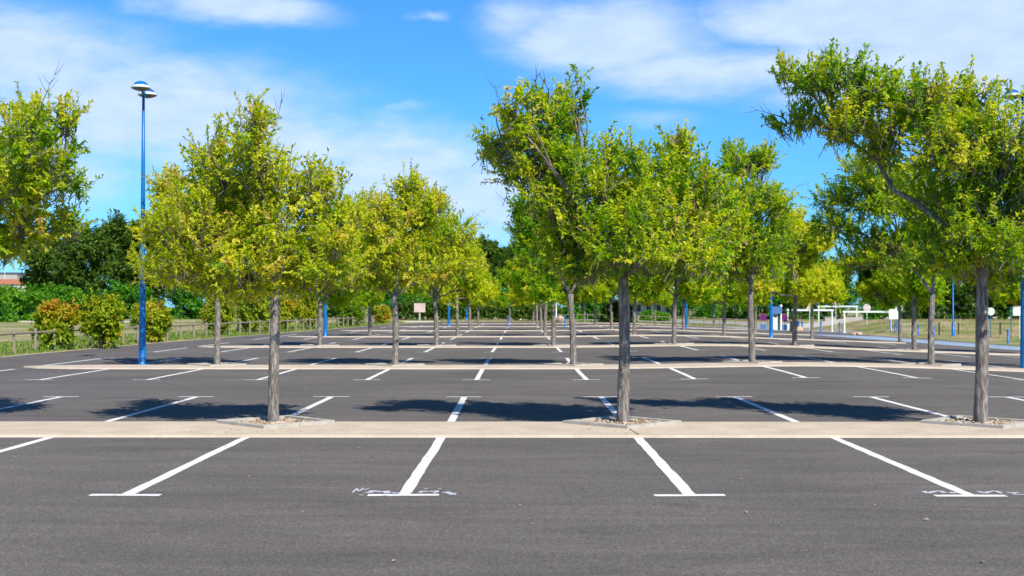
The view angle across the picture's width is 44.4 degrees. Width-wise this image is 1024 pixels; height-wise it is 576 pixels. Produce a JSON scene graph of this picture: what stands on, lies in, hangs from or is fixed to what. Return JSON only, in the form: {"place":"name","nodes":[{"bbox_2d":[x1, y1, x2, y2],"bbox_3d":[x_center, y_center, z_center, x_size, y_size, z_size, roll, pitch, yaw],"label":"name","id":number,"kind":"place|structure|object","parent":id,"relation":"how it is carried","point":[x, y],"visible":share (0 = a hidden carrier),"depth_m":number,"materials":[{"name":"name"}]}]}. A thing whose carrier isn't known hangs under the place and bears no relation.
{"place":"outdoors","nodes":[
{"label":"outdoors","id":0,"kind":"place"},
{"bbox_2d":[0,308,1019,357],"bbox_3d":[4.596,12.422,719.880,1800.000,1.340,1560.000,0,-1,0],"label":"ground","id":1,"kind":"structure","parent":0,"point":[7,327],"depth_m":107.97,"materials":[{"name":"green plant"}]},
{"bbox_2d":[0,287,23,321],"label":"green bush","id":2,"kind":"object","parent":1,"relation":"on","point":[5,312],"visible":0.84,"depth_m":135.48,"materials":[{"name":"green plant"}]},
{"bbox_2d":[0,272,25,278],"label":"house","id":3,"kind":"structure","parent":1,"relation":"on","point":[12,275],"depth_m":300.85,"materials":[{"name":"white"}]},
{"bbox_2d":[0,279,37,310],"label":"house","id":4,"kind":"structure","parent":1,"relation":"on","point":[15,282],"depth_m":271.88,"materials":[{"name":"ceramic"}]},
{"bbox_2d":[0,283,48,319],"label":"green bush","id":5,"kind":"object","parent":1,"relation":"on","point":[15,295],"visible":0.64,"depth_m":146.73,"materials":[{"name":"green plant"}]},
{"bbox_2d":[6,282,52,318],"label":"green bush","id":6,"kind":"object","parent":1,"relation":"on","point":[45,291],"visible":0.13,"depth_m":153.57,"materials":[{"name":"green plant"}]},
{"bbox_2d":[18,238,68,301],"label":"oak tree","id":7,"kind":"object","parent":1,"relation":"on","point":[39,266],"visible":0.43,"depth_m":168.13,"materials":[{"name":"green plant"}]},
{"bbox_2d":[28,298,81,349],"bbox_3d":[-17.802,1.402,48.876,1.775,2.141,1.977,-1,-1,41],"label":"rounded shrub","id":8,"kind":"object","parent":1,"relation":"on","point":[59,318],"visible":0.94,"depth_m":48.54,"materials":[{"name":"green plant"}]},
{"bbox_2d":[42,282,86,314],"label":"green bush","id":9,"kind":"object","parent":1,"relation":"on","point":[61,292],"visible":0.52,"depth_m":156.47,"materials":[{"name":"green plant"}]},
{"bbox_2d":[65,283,98,314],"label":"green bush","id":10,"kind":"object","parent":1,"relation":"on","point":[94,289],"visible":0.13,"depth_m":159.79,"materials":[{"name":"green plant"}]},
{"bbox_2d":[47,225,119,296],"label":"oak tree","id":11,"kind":"object","parent":1,"relation":"on","point":[71,264],"visible":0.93,"depth_m":160.48,"materials":[{"name":"green plant"}]},
{"bbox_2d":[73,288,126,348],"bbox_3d":[-16.421,1.224,50.089,2.084,2.516,2.084,0,-1,0],"label":"rounded shrub","id":12,"kind":"object","parent":1,"relation":"on","point":[101,318],"visible":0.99,"depth_m":49.82,"materials":[{"name":"green plant"}]},
{"bbox_2d":[67,208,139,298],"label":"oak tree","id":13,"kind":"object","parent":1,"relation":"on","point":[114,228],"visible":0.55,"depth_m":167.15,"materials":[{"name":"green plant"}]},
{"bbox_2d":[95,278,148,318],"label":"green bush","id":14,"kind":"object","parent":1,"relation":"on","point":[129,297],"visible":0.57,"depth_m":152.66,"materials":[{"name":"green plant"}]},
{"bbox_2d":[102,210,172,305],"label":"oak tree","id":15,"kind":"object","parent":1,"relation":"on","point":[126,276],"visible":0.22,"depth_m":168.75,"materials":[{"name":"green plant"}]},
{"bbox_2d":[124,295,174,342],"bbox_3d":[-16.823,1.457,58.907,2.075,2.315,2.381,-1,-1,30],"label":"rounded shrub","id":16,"kind":"object","parent":1,"relation":"on","point":[158,321],"visible":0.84,"depth_m":58.42,"materials":[{"name":"green plant"}]},
{"bbox_2d":[165,285,205,318],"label":"green bush","id":17,"kind":"object","parent":1,"relation":"on","point":[191,305],"visible":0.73,"depth_m":154.64,"materials":[{"name":"green plant"}]},
{"bbox_2d":[0,316,373,353],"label":"wooden fence","id":18,"kind":"object","parent":1,"relation":"on","point":[35,332],"visible":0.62,"depth_m":66.03,"materials":[{"name":"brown wood"}]},
{"bbox_2d":[0,322,400,356],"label":"verge grass","id":19,"kind":"structure","parent":1,"relation":"on","point":[132,340],"depth_m":64.83,"materials":[{"name":"plant"}]},
{"bbox_2d":[198,294,236,334],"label":"rounded shrub","id":20,"kind":"object","parent":1,"relation":"on","point":[208,316],"visible":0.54,"depth_m":72.14,"materials":[{"name":"green plant"}]},
{"bbox_2d":[232,295,270,331],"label":"rounded shrub","id":21,"kind":"object","parent":1,"relation":"on","point":[255,312],"visible":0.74,"depth_m":81.17,"materials":[{"name":"green plant"}]},
{"bbox_2d":[268,292,304,328],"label":"rounded shrub","id":22,"kind":"object","parent":1,"relation":"on","point":[289,308],"visible":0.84,"depth_m":88.25,"materials":[{"name":"green plant"}]},
{"bbox_2d":[294,292,330,328],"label":"rounded shrub","id":23,"kind":"object","parent":1,"relation":"on","point":[309,311],"visible":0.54,"depth_m":94.47,"materials":[{"name":"green plant"}]},
{"bbox_2d":[332,299,365,324],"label":"rounded shrub","id":24,"kind":"object","parent":1,"relation":"on","point":[355,310],"visible":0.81,"depth_m":107.13,"materials":[{"name":"green plant"}]},
{"bbox_2d":[373,304,391,322],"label":"rounded shrub","id":25,"kind":"object","parent":1,"relation":"on","point":[382,313],"visible":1,"depth_m":123.54,"materials":[{"name":"green plant"}]},
{"bbox_2d":[382,287,432,315],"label":"green bush","id":26,"kind":"object","parent":1,"relation":"on","point":[405,298],"visible":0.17,"depth_m":170.02,"materials":[{"name":"green plant"}]},
{"bbox_2d":[397,299,455,319],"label":"clipped hedge","id":27,"kind":"object","parent":1,"relation":"on","point":[407,309],"visible":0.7,"depth_m":149.52,"materials":[{"name":"green plant"}]},
{"bbox_2d":[127,319,747,326],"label":"grass","id":28,"kind":"structure","parent":1,"relation":"on","point":[662,322],"depth_m":130.82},
{"bbox_2d":[449,264,503,329],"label":"ash tree","id":29,"kind":"object","parent":1,"relation":"on","point":[465,302],"visible":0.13,"depth_m":87.60,"materials":[{"name":"green plant"}]},
{"bbox_2d":[453,303,514,319],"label":"clipped hedge","id":30,"kind":"object","parent":1,"relation":"on","point":[496,312],"visible":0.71,"depth_m":151.41,"materials":[{"name":"green plant"}]},
{"bbox_2d":[474,232,512,301],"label":"oak tree","id":31,"kind":"object","parent":1,"relation":"on","point":[495,260],"visible":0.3,"depth_m":188.26,"materials":[{"name":"green plant"}]},
{"bbox_2d":[493,264,524,322],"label":"ash tree","id":32,"kind":"object","parent":1,"relation":"on","point":[501,300],"visible":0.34,"depth_m":122.22,"materials":[{"name":"green plant"}]},
{"bbox_2d":[0,322,1023,575],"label":"parking lot","id":33,"kind":"structure","parent":1,"relation":"on","point":[588,506],"depth_m":12.70,"materials":[{"name":"asphalt"}]},
{"bbox_2d":[131,81,156,364],"bbox_3d":[-10.551,-1.822,35.899,0.548,8.072,1.451,0,-1,-5],"label":"street lamp","id":34,"kind":"object","parent":33,"relation":"on","point":[144,89],"visible":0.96,"depth_m":35.82,"materials":[{"name":"metal"}]},
{"bbox_2d":[187,362,246,365],"bbox_3d":[-8.276,2.170,35.155,1.174,0.108,1.174,1,-1,-45],"label":"tree pit","id":35,"kind":"object","parent":33,"relation":"on","point":[211,364],"visible":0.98,"depth_m":35.00,"materials":[{"name":"concrete"}]},
{"bbox_2d":[125,161,285,364],"bbox_3d":[-8.510,-0.743,35.234,4.665,6.078,4.229,0,-1,-22],"label":"ash tree","id":36,"kind":"object","parent":35,"relation":"in","point":[165,185],"visible":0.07,"depth_m":34.87,"materials":[{"name":"green plant"}]},
{"bbox_2d":[366,362,424,365],"bbox_3d":[-3.276,2.170,35.123,1.174,0.108,1.174,1,-1,-45],"label":"tree pit","id":37,"kind":"object","parent":33,"relation":"on","point":[390,364],"visible":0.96,"depth_m":34.91,"materials":[{"name":"concrete"}]},
{"bbox_2d":[332,158,488,364],"bbox_3d":[-2.907,-0.693,35.109,4.557,5.971,3.918,0,-1,0],"label":"ash tree","id":38,"kind":"object","parent":37,"relation":"in","point":[425,210],"visible":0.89,"depth_m":34.82,"materials":[{"name":"green plant"}]},
{"bbox_2d":[0,421,1023,437],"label":"kerb strip","id":39,"kind":"object","parent":33,"relation":"on","point":[354,429],"visible":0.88,"depth_m":16.54,"materials":[{"name":"concrete"}]},
{"bbox_2d":[0,60,103,270],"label":"ash tree","id":40,"kind":"object","parent":39,"relation":"on","point":[28,184],"visible":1,"depth_m":17.41,"materials":[{"name":"green plant"}]},
{"bbox_2d":[217,415,334,428],"bbox_3d":[-3.318,1.903,17.595,1.174,0.108,1.174,1,-1,-45],"label":"tree pit","id":41,"kind":"object","parent":39,"relation":"on","point":[283,421],"visible":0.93,"depth_m":17.51,"materials":[{"name":"gravel"}]},
{"bbox_2d":[125,88,378,421],"bbox_3d":[-3.628,-0.382,17.992,3.523,4.842,3.913,0,-1,0],"label":"ash tree","id":42,"kind":"object","parent":41,"relation":"in","point":[239,263],"visible":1,"depth_m":17.27,"materials":[{"name":"green plant"}]},
{"bbox_2d":[563,415,680,428],"bbox_3d":[1.542,1.903,17.564,1.174,0.106,1.174,1,-1,-45],"label":"tree pit","id":43,"kind":"object","parent":39,"relation":"on","point":[612,422],"visible":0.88,"depth_m":17.45,"materials":[{"name":"gravel"}]},
{"bbox_2d":[464,63,753,422],"bbox_3d":[1.403,-0.602,17.623,4.192,5.269,3.774,0,-1,0],"label":"ash tree","id":44,"kind":"object","parent":43,"relation":"in","point":[693,237],"visible":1,"depth_m":17.24,"materials":[{"name":"green plant"}]},
{"bbox_2d":[0,323,1023,496],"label":"bay markings","id":45,"kind":"object","parent":33,"relation":"on","point":[677,481],"visible":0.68,"depth_m":14.84,"materials":[{"name":"paint"}]},
{"bbox_2d":[24,362,1023,371],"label":"kerb strip","id":46,"kind":"object","parent":33,"relation":"on","point":[693,365],"visible":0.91,"depth_m":33.76,"materials":[{"name":"concrete"}]},
{"bbox_2d":[798,141,983,363],"bbox_3d":[10.816,-0.938,34.876,5.386,6.446,4.028,0,-1,0],"label":"ash tree","id":47,"kind":"object","parent":46,"relation":"on","point":[871,189],"visible":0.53,"depth_m":34.97,"materials":[{"name":"green plant"}]},
{"bbox_2d":[341,329,804,334],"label":"kerb strip","id":48,"kind":"object","parent":33,"relation":"on","point":[564,330],"visible":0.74,"depth_m":86.02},
{"bbox_2d":[399,325,746,329],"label":"kerb strip","id":49,"kind":"object","parent":33,"relation":"on","point":[556,326],"visible":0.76,"depth_m":103.40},
{"bbox_2d":[587,275,643,328],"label":"ash tree","id":50,"kind":"object","parent":49,"relation":"on","point":[602,291],"visible":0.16,"depth_m":86.70,"materials":[{"name":"green plant"}]},
{"bbox_2d":[638,286,673,325],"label":"ash tree","id":51,"kind":"object","parent":49,"relation":"on","point":[667,299],"visible":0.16,"depth_m":104.64,"materials":[{"name":"green plant"}]},
{"bbox_2d":[544,362,602,365],"bbox_3d":[1.724,2.164,35.091,1.174,0.108,1.174,1,-1,-45],"label":"tree pit","id":52,"kind":"object","parent":33,"relation":"on","point":[569,364],"visible":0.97,"depth_m":34.92,"materials":[{"name":"concrete"}]},
{"bbox_2d":[496,189,634,363],"bbox_3d":[1.603,-0.268,35.446,4.207,5.122,3.878,0,-1,0],"label":"ash tree","id":53,"kind":"object","parent":52,"relation":"in","point":[525,223],"visible":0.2,"depth_m":34.98,"materials":[{"name":"green plant"}]},
{"bbox_2d":[288,334,903,342],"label":"kerb strip","id":54,"kind":"object","parent":33,"relation":"on","point":[610,335],"visible":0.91,"depth_m":68.68,"materials":[{"name":"concrete"}]},
{"bbox_2d":[346,237,400,335],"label":"ash tree","id":55,"kind":"object","parent":54,"relation":"on","point":[363,299],"visible":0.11,"depth_m":68.72,"materials":[{"name":"green plant"}]},
{"bbox_2d":[424,231,500,335],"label":"ash tree","id":56,"kind":"object","parent":54,"relation":"on","point":[450,298],"visible":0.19,"depth_m":69.42,"materials":[{"name":"green plant"}]},
{"bbox_2d":[503,251,590,335],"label":"ash tree","id":57,"kind":"object","parent":54,"relation":"on","point":[511,265],"visible":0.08,"depth_m":69.95,"materials":[{"name":"green plant"}]},
{"bbox_2d":[683,255,755,335],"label":"ash tree","id":58,"kind":"object","parent":54,"relation":"on","point":[732,298],"visible":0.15,"depth_m":69.33,"materials":[{"name":"green plant"}]},
{"bbox_2d":[769,275,772,337],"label":"street lamp","id":59,"kind":"object","parent":54,"relation":"on","point":[770,320],"visible":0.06,"depth_m":69.32,"materials":[{"name":"metal"}]},
{"bbox_2d":[198,344,1019,355],"bbox_3d":[4.531,2.565,51.790,35.000,0.485,1.900,0,-1,0],"label":"kerb strip","id":60,"kind":"object","parent":33,"relation":"on","point":[634,345],"visible":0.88,"depth_m":51.06,"materials":[{"name":"concrete"}]},
{"bbox_2d":[283,218,372,344],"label":"ash tree","id":61,"kind":"object","parent":60,"relation":"on","point":[338,301],"visible":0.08,"depth_m":52.58,"materials":[{"name":"green plant"}]},
{"bbox_2d":[392,224,490,344],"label":"ash tree","id":62,"kind":"object","parent":60,"relation":"on","point":[476,287],"visible":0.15,"depth_m":52.05,"materials":[{"name":"green plant"}]},
{"bbox_2d":[507,219,598,344],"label":"ash tree","id":63,"kind":"object","parent":60,"relation":"on","point":[544,290],"visible":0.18,"depth_m":51.75,"materials":[{"name":"green plant"}]},
{"bbox_2d":[352,488,1023,494],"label":"chalk scrawl","id":64,"kind":"object","parent":33,"relation":"on","point":[449,493],"visible":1,"depth_m":11.24,"materials":[{"name":"paint"}]},
{"bbox_2d":[723,360,781,363],"bbox_3d":[6.724,2.095,35.060,1.174,0.108,1.174,1,-1,-45],"label":"tree pit","id":65,"kind":"object","parent":33,"relation":"on","point":[747,361],"visible":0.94,"depth_m":34.83,"materials":[{"name":"concrete"}]},
{"bbox_2d":[704,131,811,361],"bbox_3d":[6.743,-1.136,35.606,3.646,6.727,4.056,0,-1,0],"label":"ash tree","id":66,"kind":"object","parent":65,"relation":"in","point":[773,199],"visible":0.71,"depth_m":35.15,"materials":[{"name":"green plant"}]},
{"bbox_2d":[814,334,1019,349],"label":"blue lane","id":67,"kind":"structure","parent":33,"relation":"on","point":[942,342],"depth_m":76.50,"materials":[{"name":"paint"}]},
{"bbox_2d":[902,362,960,365],"bbox_3d":[11.724,2.163,35.028,1.174,0.108,1.174,1,-1,-45],"label":"tree pit","id":68,"kind":"object","parent":33,"relation":"on","point":[941,364],"visible":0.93,"depth_m":34.87,"materials":[{"name":"concrete"}]},
{"bbox_2d":[921,415,1023,428],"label":"tree pit","id":69,"kind":"object","parent":33,"relation":"on","point":[965,420],"visible":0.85,"depth_m":17.51,"materials":[{"name":"gravel"}]},
{"bbox_2d":[748,37,1023,422],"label":"ash tree","id":70,"kind":"object","parent":69,"relation":"in","point":[982,252],"visible":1,"depth_m":17.44,"materials":[{"name":"green plant"}]},
{"bbox_2d":[1003,89,1023,367],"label":"street lamp","id":71,"kind":"object","parent":33,"relation":"on","point":[1014,92],"visible":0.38,"depth_m":35.46,"materials":[{"name":"metal"}]},
{"bbox_2d":[504,285,567,329],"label":"ash tree","id":72,"kind":"object","parent":1,"relation":"on","point":[510,295],"visible":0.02,"depth_m":86.89,"materials":[{"name":"green plant"}]},
{"bbox_2d":[511,304,563,319],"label":"clipped hedge","id":73,"kind":"object","parent":1,"relation":"on","point":[524,312],"visible":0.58,"depth_m":145.34,"materials":[{"name":"green plant"}]},
{"bbox_2d":[558,302,588,318],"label":"green bush","id":74,"kind":"object","parent":1,"relation":"on","point":[577,310],"visible":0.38,"depth_m":149.37,"materials":[{"name":"green plant"}]},
{"bbox_2d":[580,301,605,318],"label":"green bush","id":75,"kind":"object","parent":1,"relation":"on","point":[589,308],"visible":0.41,"depth_m":149.08,"materials":[{"name":"green plant"}]},
{"bbox_2d":[576,278,616,324],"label":"ash tree","id":76,"kind":"object","parent":1,"relation":"on","point":[586,297],"visible":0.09,"depth_m":104.00,"materials":[{"name":"green plant"}]},
{"bbox_2d":[597,299,638,322],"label":"green bush","id":77,"kind":"object","parent":1,"relation":"on","point":[605,311],"visible":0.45,"depth_m":123.47,"materials":[{"name":"green plant"}]},
{"bbox_2d":[608,269,670,334],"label":"ash tree","id":78,"kind":"object","parent":1,"relation":"on","point":[633,290],"visible":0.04,"depth_m":69.54,"materials":[{"name":"green plant"}]},
{"bbox_2d":[632,302,671,314],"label":"house","id":79,"kind":"structure","parent":1,"relation":"on","point":[659,308],"depth_m":204.82,"materials":[{"name":"ceramic"}]},
{"bbox_2d":[637,309,671,320],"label":"green bush","id":80,"kind":"object","parent":1,"relation":"on","point":[644,314],"visible":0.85,"depth_m":151.31,"materials":[{"name":"green plant"}]},
{"bbox_2d":[558,314,768,327],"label":"wooden fence","id":81,"kind":"object","parent":1,"relation":"on","point":[704,318],"visible":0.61,"depth_m":126.33,"materials":[{"name":"brown wood"}]},
{"bbox_2d":[632,219,730,343],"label":"ash tree","id":82,"kind":"object","parent":1,"relation":"on","point":[697,290],"visible":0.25,"depth_m":52.29,"materials":[{"name":"green plant"}]},
{"bbox_2d":[670,281,703,329],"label":"ash tree","id":83,"kind":"object","parent":1,"relation":"on","point":[684,301],"visible":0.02,"depth_m":87.33,"materials":[{"name":"green plant"}]},
{"bbox_2d":[661,289,721,318],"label":"green bush","id":84,"kind":"object","parent":1,"relation":"on","point":[679,308],"visible":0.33,"depth_m":174.59,"materials":[{"name":"green plant"}]},
{"bbox_2d":[688,304,735,318],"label":"green bush","id":85,"kind":"object","parent":1,"relation":"on","point":[719,311],"visible":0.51,"depth_m":178.92,"materials":[{"name":"green plant"}]},
{"bbox_2d":[703,292,734,327],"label":"ash tree","id":86,"kind":"object","parent":1,"relation":"on","point":[721,300],"visible":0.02,"depth_m":104.38,"materials":[{"name":"green plant"}]},
{"bbox_2d":[727,293,785,319],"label":"green bush","id":87,"kind":"object","parent":1,"relation":"on","point":[775,302],"visible":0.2,"depth_m":174.71,"materials":[{"name":"green plant"}]},
{"bbox_2d":[737,267,786,332],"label":"ash tree","id":88,"kind":"object","parent":1,"relation":"on","point":[755,317],"visible":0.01,"depth_m":87.27,"materials":[{"name":"green plant"}]},
{"bbox_2d":[733,204,847,344],"bbox_3d":[11.896,-0.491,52.838,5.085,6.148,3.605,-1,-1,41],"label":"ash tree","id":89,"kind":"object","parent":1,"relation":"on","point":[809,283],"visible":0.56,"depth_m":52.28,"materials":[{"name":"green plant"}]},
{"bbox_2d":[757,296,824,318],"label":"green bush","id":90,"kind":"object","parent":1,"relation":"on","point":[788,304],"visible":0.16,"depth_m":175.46,"materials":[{"name":"green plant"}]},
{"bbox_2d":[777,275,841,318],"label":"green bush","id":91,"kind":"object","parent":1,"relation":"on","point":[798,314],"visible":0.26,"depth_m":173.45,"materials":[{"name":"green plant"}]},
{"bbox_2d":[773,252,850,338],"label":"ash tree","id":92,"kind":"object","parent":1,"relation":"on","point":[834,298],"visible":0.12,"depth_m":69.97,"materials":[{"name":"green plant"}]},
{"bbox_2d":[803,280,866,318],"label":"green bush","id":93,"kind":"object","parent":1,"relation":"on","point":[853,298],"visible":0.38,"depth_m":172.18,"materials":[{"name":"green plant"}]},
{"bbox_2d":[842,311,892,332],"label":"height barrier","id":94,"kind":"object","parent":1,"relation":"on","point":[843,312],"visible":0.76,"depth_m":107.72,"materials":[{"name":"white metal"}]},
{"bbox_2d":[861,291,888,319],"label":"green bush","id":95,"kind":"object","parent":1,"relation":"on","point":[872,316],"visible":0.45,"depth_m":127.21,"materials":[{"name":"green plant"}]},
{"bbox_2d":[854,267,911,341],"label":"ash tree","id":96,"kind":"object","parent":1,"relation":"on","point":[892,297],"visible":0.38,"depth_m":70.02,"materials":[{"name":"green plant"}]},
{"bbox_2d":[782,317,1014,327],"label":"garden wall","id":97,"kind":"structure","parent":1,"relation":"on","point":[826,323],"depth_m":132.25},
{"bbox_2d":[853,214,956,349],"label":"ash tree","id":98,"kind":"object","parent":1,"relation":"on","point":[919,293],"visible":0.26,"depth_m":52.11,"materials":[{"name":"green plant"}]},
{"bbox_2d":[892,301,928,319],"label":"green bush","id":99,"kind":"object","parent":1,"relation":"on","point":[919,314],"visible":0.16,"depth_m":130.22,"materials":[{"name":"green plant"}]},
{"bbox_2d":[923,277,962,319],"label":"green bush","id":100,"kind":"object","parent":1,"relation":"on","point":[946,307],"visible":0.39,"depth_m":129.01,"materials":[{"name":"green plant"}]},
{"bbox_2d":[955,280,994,319],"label":"green bush","id":101,"kind":"object","parent":1,"relation":"on","point":[965,297],"visible":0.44,"depth_m":128.34,"materials":[{"name":"green plant"}]},
{"bbox_2d":[988,288,1019,319],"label":"green bush","id":102,"kind":"object","parent":1,"relation":"on","point":[1000,309],"visible":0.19,"depth_m":127.43,"materials":[{"name":"green plant"}]},
{"bbox_2d":[988,267,1020,308],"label":"ash tree","id":103,"kind":"object","parent":1,"relation":"on","point":[1013,296],"visible":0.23,"depth_m":51.99,"materials":[{"name":"green plant"}]},
{"bbox_2d":[0,0,1023,307],"label":"sky","id":104,"kind":"structure","parent":0,"point":[381,85],"materials":[{"name":"blue"}]},
{"bbox_2d":[566,318,827,326],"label":"access road","id":105,"kind":"structure","parent":0,"point":[717,322],"depth_m":151.46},
{"bbox_2d":[706,325,866,332],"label":"driveway","id":106,"kind":"structure","parent":0,"point":[817,330],"depth_m":115.55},
{"bbox_2d":[768,306,781,329],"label":"ticket machine","id":107,"kind":"object","parent":106,"relation":"on","point":[777,311],"visible":0.65,"depth_m":111.56,"materials":[{"name":"white metal"}]},
{"bbox_2d":[804,319,1018,338],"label":"mound grass","id":108,"kind":"structure","parent":0,"point":[956,320],"depth_m":110.15,"materials":[{"name":"plant"}]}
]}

